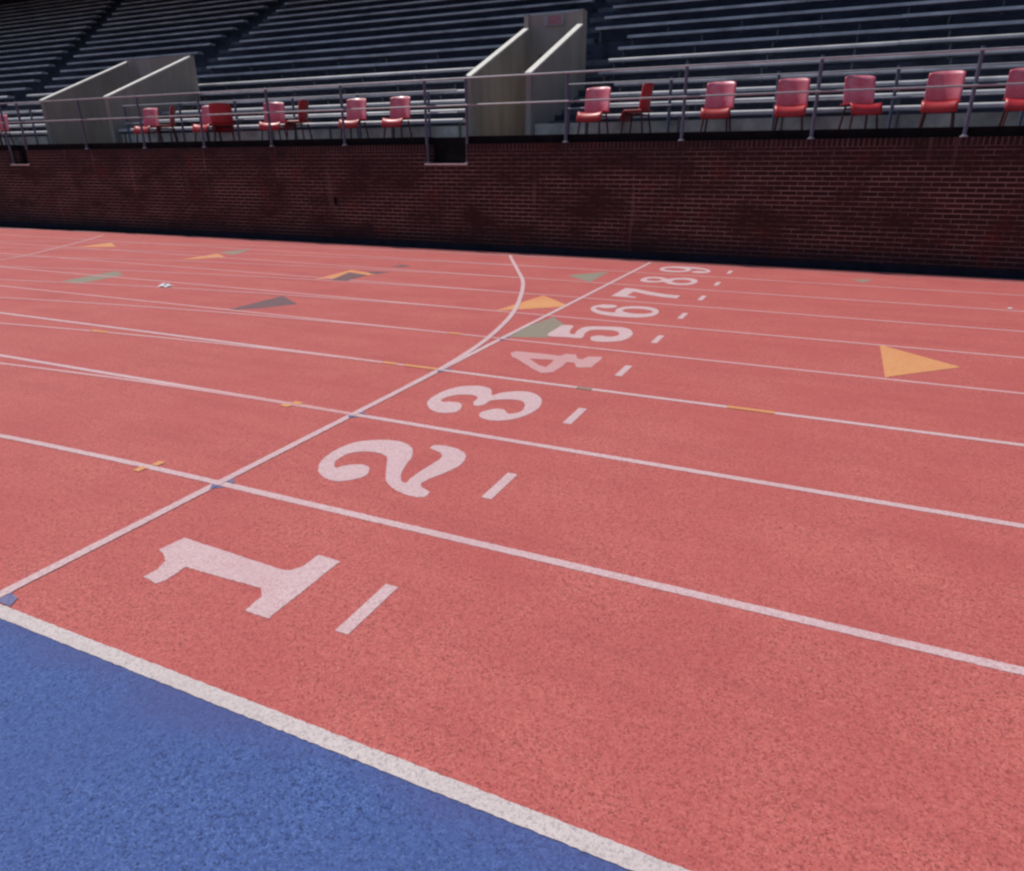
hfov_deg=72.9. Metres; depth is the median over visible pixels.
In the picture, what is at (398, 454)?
lane number
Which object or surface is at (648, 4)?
bench
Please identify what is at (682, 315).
tick mark
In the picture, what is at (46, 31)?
bench
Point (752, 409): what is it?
dash mark
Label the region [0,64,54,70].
bench
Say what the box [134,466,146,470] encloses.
dash mark
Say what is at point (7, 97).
bench
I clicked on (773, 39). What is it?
bench
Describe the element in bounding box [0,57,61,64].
bench
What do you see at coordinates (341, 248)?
lane line
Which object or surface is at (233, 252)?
triangle mark
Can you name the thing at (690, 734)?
running track
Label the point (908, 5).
bench
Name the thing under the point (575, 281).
lane line
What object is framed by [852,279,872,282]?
triangle mark
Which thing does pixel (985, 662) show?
lane line
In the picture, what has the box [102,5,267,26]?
bench
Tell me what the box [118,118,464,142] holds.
bench
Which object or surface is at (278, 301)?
triangle mark
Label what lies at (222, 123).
stadium chair
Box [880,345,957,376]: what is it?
triangle mark
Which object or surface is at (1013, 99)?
stadium chair
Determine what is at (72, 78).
bench
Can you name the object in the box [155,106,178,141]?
stadium chair
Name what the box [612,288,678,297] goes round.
lane number
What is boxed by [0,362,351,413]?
lane line
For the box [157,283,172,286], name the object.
paper scrap
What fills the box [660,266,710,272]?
lane number
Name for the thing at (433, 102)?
bench
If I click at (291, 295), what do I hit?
lane line
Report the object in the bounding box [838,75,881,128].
stadium chair
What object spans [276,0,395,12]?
bench
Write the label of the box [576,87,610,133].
stadium chair
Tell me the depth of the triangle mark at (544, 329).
7.28 m
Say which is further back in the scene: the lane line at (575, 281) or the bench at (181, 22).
the bench at (181, 22)
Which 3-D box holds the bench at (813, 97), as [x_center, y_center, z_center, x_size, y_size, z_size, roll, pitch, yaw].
[12.669,-4.857,9.789,24.092,0.424,0.276,9,23,23]
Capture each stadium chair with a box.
[0,114,14,144]
[133,108,163,141]
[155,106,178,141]
[192,105,222,140]
[208,103,234,140]
[259,102,285,139]
[284,99,312,138]
[338,98,368,137]
[381,96,412,137]
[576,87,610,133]
[619,83,653,132]
[700,81,736,131]
[773,78,810,129]
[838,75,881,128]
[918,70,965,126]
[998,68,1023,125]
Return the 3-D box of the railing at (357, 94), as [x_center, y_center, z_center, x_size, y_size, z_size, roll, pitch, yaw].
[-5.651,-7.432,16.396,9.928,1.038,0.072,9,23,23]
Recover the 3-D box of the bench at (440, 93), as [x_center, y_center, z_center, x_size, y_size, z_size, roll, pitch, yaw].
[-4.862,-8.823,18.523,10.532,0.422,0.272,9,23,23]
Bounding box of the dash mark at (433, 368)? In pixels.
[403,364,436,369]
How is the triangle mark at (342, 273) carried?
on the running track
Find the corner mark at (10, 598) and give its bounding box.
[0,592,16,605]
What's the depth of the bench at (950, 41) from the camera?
14.77 m
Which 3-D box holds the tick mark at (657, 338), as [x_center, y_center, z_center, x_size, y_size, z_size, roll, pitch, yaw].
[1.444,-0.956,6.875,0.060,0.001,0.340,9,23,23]
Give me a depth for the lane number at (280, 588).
2.99 m
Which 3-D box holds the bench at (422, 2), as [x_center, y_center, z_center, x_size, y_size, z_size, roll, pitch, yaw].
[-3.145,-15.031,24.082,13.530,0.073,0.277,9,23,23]
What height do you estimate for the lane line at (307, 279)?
0.001 m
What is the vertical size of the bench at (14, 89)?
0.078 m
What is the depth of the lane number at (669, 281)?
10.25 m
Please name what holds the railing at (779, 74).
on the grandstand
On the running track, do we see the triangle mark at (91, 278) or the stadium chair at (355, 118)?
the triangle mark at (91, 278)
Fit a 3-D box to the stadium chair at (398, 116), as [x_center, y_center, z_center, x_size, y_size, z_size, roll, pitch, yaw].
[-2.389,-6.587,14.455,0.514,0.900,0.518,8,23,21]
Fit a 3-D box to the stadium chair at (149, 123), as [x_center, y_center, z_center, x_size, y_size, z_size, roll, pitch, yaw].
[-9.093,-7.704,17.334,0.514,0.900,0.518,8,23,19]
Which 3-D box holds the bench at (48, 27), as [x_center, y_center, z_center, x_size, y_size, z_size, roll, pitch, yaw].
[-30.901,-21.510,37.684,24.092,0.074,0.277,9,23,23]
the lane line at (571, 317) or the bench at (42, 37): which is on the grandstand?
the bench at (42, 37)
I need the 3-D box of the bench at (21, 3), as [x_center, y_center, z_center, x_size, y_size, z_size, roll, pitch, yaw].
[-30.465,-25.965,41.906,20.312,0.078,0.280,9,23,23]
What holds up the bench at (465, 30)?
on the grandstand
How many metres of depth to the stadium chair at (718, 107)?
11.95 m
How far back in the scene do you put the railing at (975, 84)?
12.31 m
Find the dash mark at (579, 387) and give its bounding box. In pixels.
[576,386,591,389]
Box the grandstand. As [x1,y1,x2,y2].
[0,0,1023,144]
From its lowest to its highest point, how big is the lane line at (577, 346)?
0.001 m
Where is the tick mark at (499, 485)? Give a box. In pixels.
[482,473,517,498]
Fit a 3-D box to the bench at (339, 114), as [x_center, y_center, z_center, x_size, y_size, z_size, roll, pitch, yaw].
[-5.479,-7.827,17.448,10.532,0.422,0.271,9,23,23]
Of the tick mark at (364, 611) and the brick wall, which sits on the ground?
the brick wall
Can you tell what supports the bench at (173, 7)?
on the grandstand
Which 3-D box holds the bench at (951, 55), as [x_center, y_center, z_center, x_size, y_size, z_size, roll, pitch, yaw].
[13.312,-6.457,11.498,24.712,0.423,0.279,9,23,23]
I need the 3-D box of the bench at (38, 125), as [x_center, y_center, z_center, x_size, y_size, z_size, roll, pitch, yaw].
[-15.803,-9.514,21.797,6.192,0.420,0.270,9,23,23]
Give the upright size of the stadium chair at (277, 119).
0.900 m
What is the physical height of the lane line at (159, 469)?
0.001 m
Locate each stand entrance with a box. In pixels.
[39,55,201,143]
[467,9,586,135]
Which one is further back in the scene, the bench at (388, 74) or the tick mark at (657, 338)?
the bench at (388, 74)
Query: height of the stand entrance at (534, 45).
3.020 m
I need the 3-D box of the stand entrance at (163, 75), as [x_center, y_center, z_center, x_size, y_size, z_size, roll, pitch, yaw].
[-11.332,-9.649,20.259,2.780,2.780,3.170,9,23,23]
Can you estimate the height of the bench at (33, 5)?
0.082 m
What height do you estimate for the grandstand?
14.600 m
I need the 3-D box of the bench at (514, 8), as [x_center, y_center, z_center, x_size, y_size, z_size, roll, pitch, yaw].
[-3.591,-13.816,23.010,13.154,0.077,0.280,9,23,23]
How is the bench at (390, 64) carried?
on the grandstand
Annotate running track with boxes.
[0,228,1023,870]
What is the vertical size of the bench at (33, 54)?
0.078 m
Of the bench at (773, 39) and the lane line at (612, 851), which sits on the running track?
the lane line at (612, 851)
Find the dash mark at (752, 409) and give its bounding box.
[727,405,774,413]
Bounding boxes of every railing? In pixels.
[0,45,1023,163]
[2,109,38,143]
[122,89,457,141]
[567,62,1023,133]
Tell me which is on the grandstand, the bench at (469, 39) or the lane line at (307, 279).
the bench at (469, 39)
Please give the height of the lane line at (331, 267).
0.001 m
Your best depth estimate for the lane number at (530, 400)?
5.12 m
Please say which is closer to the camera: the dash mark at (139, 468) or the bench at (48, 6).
the dash mark at (139, 468)
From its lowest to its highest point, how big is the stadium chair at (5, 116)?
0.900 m
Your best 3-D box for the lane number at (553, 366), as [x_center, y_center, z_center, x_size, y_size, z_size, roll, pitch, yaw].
[0.307,-0.651,6.110,0.832,0.001,0.693,9,23,23]
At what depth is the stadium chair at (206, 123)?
16.65 m
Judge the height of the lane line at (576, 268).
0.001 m
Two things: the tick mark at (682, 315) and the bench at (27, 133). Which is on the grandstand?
the bench at (27, 133)
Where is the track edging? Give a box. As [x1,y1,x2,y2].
[4,228,1019,279]
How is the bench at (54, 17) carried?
on the grandstand
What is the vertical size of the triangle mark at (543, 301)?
0.001 m
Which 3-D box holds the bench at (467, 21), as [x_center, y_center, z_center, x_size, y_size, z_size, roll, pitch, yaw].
[-3.812,-13.204,22.480,12.967,0.079,0.270,9,23,23]
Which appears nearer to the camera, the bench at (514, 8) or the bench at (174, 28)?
the bench at (514, 8)
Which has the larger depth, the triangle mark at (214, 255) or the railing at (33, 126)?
the railing at (33, 126)
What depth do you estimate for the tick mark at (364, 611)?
2.73 m
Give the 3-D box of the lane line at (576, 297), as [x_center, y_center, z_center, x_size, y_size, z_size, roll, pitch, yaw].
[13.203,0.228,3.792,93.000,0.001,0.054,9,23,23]
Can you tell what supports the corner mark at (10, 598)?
on the running track
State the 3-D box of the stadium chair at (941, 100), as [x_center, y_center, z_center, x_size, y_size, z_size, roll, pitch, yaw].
[6.545,-5.084,10.584,0.514,0.900,0.518,13,25,30]
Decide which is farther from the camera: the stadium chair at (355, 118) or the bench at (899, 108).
the stadium chair at (355, 118)
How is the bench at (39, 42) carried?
on the grandstand
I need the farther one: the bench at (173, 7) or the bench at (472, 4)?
the bench at (173, 7)
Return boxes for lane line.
[0,227,1023,282]
[0,242,1023,311]
[0,279,541,314]
[0,285,1023,393]
[0,297,498,338]
[0,312,1023,445]
[0,323,437,369]
[0,354,1023,527]
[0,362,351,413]
[0,434,217,482]
[0,604,689,870]
[3,234,1023,295]
[3,253,1023,331]
[3,266,578,297]
[4,267,1023,357]
[22,256,606,283]
[40,241,648,262]
[44,248,627,271]
[220,482,1023,674]
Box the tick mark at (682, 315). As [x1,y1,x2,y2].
[678,313,687,318]
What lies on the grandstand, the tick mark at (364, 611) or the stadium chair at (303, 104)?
the stadium chair at (303, 104)
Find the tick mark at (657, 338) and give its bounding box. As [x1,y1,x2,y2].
[651,335,663,342]
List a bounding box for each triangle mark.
[64,271,122,282]
[81,243,115,246]
[182,254,223,259]
[219,249,249,254]
[225,296,295,310]
[318,270,372,278]
[332,272,364,280]
[367,271,386,273]
[499,295,564,309]
[500,317,563,337]
[568,272,606,281]
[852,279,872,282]
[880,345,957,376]
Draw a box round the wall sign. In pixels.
[544,14,563,25]
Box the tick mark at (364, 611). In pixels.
[335,584,397,633]
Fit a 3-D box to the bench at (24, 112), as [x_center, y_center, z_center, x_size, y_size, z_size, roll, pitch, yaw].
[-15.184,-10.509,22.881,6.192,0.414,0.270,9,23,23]
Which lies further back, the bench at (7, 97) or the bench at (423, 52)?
the bench at (7, 97)
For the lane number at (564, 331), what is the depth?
7.11 m
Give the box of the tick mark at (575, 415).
[563,408,585,423]
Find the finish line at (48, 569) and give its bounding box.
[0,262,651,596]
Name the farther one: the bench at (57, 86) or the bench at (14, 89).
the bench at (14, 89)
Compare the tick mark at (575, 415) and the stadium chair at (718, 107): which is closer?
the tick mark at (575, 415)
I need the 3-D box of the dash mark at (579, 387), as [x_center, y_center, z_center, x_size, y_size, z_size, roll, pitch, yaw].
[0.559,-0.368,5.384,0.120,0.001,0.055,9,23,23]
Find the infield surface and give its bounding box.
[0,618,632,870]
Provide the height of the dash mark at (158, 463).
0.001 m
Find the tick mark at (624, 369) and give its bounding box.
[615,365,631,375]
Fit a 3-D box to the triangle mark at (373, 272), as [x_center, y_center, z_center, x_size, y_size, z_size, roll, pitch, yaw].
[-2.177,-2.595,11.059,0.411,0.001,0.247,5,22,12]
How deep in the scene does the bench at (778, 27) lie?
15.81 m
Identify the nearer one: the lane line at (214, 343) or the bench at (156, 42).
the lane line at (214, 343)
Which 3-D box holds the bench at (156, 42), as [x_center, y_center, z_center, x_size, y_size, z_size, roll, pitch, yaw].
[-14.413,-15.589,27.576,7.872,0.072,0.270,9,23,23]
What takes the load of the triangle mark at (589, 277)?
on the running track
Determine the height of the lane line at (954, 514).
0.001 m
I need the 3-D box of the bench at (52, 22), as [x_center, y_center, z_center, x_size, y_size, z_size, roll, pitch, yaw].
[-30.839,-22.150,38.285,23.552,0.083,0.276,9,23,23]
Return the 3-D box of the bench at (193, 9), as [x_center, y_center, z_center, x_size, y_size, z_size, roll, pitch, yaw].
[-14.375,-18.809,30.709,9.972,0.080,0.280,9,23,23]
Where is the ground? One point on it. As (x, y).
(16, 227)
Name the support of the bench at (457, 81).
on the grandstand
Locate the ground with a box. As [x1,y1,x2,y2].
[0,225,1023,279]
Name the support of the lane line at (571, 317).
on the running track
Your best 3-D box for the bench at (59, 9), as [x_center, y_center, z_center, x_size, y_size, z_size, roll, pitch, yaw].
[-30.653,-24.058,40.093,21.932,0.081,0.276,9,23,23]
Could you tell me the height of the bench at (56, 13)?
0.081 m
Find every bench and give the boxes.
[0,0,53,7]
[0,0,79,10]
[0,0,106,14]
[0,1,114,17]
[0,5,110,21]
[0,10,105,25]
[0,15,100,29]
[0,21,95,33]
[0,26,90,38]
[0,32,85,42]
[0,38,79,48]
[0,44,74,53]
[0,50,67,58]
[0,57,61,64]
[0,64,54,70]
[0,72,47,77]
[0,79,39,84]
[0,87,32,91]
[0,96,14,98]
[0,131,49,144]
[2,110,42,123]
[7,102,40,105]
[8,117,43,131]
[9,124,45,136]
[26,93,53,96]
[44,84,73,88]
[52,75,93,80]
[60,66,113,72]
[67,52,202,65]
[74,43,214,57]
[80,35,226,50]
[86,27,237,44]
[91,20,247,37]
[97,12,257,31]
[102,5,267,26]
[107,0,277,20]
[112,0,245,15]
[117,0,205,10]
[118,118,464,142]
[121,0,167,5]
[142,109,464,133]
[161,99,464,124]
[181,89,464,117]
[197,56,488,88]
[198,67,474,95]
[200,79,463,104]
[207,44,503,78]
[218,34,515,60]
[229,23,523,51]
[239,9,585,43]
[249,0,594,34]
[258,0,534,26]
[268,0,460,19]
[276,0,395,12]
[284,0,337,5]
[585,102,1004,133]
[596,0,1004,42]
[597,89,1019,121]
[598,49,1023,86]
[605,0,847,20]
[608,33,1023,76]
[608,76,1007,113]
[613,0,723,9]
[614,64,1023,101]
[618,20,1023,63]
[627,5,1023,51]
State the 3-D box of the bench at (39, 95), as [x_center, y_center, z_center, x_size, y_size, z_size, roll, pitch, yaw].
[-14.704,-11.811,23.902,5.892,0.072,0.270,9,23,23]
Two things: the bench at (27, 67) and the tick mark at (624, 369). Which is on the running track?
the tick mark at (624, 369)
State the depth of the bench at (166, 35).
28.02 m
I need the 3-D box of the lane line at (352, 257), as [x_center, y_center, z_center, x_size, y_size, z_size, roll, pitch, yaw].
[-16.053,-3.397,13.182,36.046,0.001,3.692,0,22,1]
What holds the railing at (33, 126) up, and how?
on the grandstand
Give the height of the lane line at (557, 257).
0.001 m
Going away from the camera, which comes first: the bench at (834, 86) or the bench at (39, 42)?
the bench at (834, 86)
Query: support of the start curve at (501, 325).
on the running track
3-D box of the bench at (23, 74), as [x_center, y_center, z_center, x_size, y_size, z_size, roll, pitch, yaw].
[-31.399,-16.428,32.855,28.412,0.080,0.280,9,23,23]
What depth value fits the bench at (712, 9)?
17.92 m
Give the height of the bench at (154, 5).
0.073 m
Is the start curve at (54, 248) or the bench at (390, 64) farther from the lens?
the bench at (390, 64)
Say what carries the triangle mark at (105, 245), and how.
on the running track
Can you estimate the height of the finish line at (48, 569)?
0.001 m
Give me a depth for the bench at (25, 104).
24.05 m
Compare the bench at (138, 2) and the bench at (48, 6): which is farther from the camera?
the bench at (48, 6)
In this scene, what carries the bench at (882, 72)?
on the grandstand
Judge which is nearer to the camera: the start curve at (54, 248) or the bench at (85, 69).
the start curve at (54, 248)
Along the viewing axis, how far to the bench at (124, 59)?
26.23 m
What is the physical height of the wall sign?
0.220 m
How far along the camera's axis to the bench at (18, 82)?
26.97 m
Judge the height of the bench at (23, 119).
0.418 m
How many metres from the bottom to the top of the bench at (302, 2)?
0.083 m
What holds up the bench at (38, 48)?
on the grandstand
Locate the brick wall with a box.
[0,125,1023,278]
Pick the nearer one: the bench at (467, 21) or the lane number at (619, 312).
the lane number at (619, 312)
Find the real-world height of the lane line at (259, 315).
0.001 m
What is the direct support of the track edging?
on the running track
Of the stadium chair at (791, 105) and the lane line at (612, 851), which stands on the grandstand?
the stadium chair at (791, 105)
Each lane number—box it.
[143,538,339,617]
[318,440,465,496]
[427,386,541,420]
[511,351,601,372]
[548,325,632,341]
[591,304,658,317]
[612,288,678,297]
[640,277,697,284]
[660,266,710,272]
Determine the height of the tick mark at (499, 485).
0.001 m
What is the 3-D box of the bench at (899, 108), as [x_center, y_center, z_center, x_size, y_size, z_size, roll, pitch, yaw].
[12.359,-4.381,9.240,24.092,0.423,0.276,9,23,23]
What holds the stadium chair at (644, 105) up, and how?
on the grandstand
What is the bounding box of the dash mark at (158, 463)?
[151,461,164,465]
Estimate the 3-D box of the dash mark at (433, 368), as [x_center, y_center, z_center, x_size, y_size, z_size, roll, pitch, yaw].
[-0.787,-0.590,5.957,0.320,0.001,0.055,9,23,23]
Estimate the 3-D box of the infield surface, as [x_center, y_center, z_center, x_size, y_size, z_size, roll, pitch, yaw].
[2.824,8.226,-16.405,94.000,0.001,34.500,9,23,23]
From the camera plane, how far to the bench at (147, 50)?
26.74 m
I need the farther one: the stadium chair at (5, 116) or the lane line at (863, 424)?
the stadium chair at (5, 116)
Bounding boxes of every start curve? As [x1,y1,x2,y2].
[0,235,103,259]
[409,255,524,384]

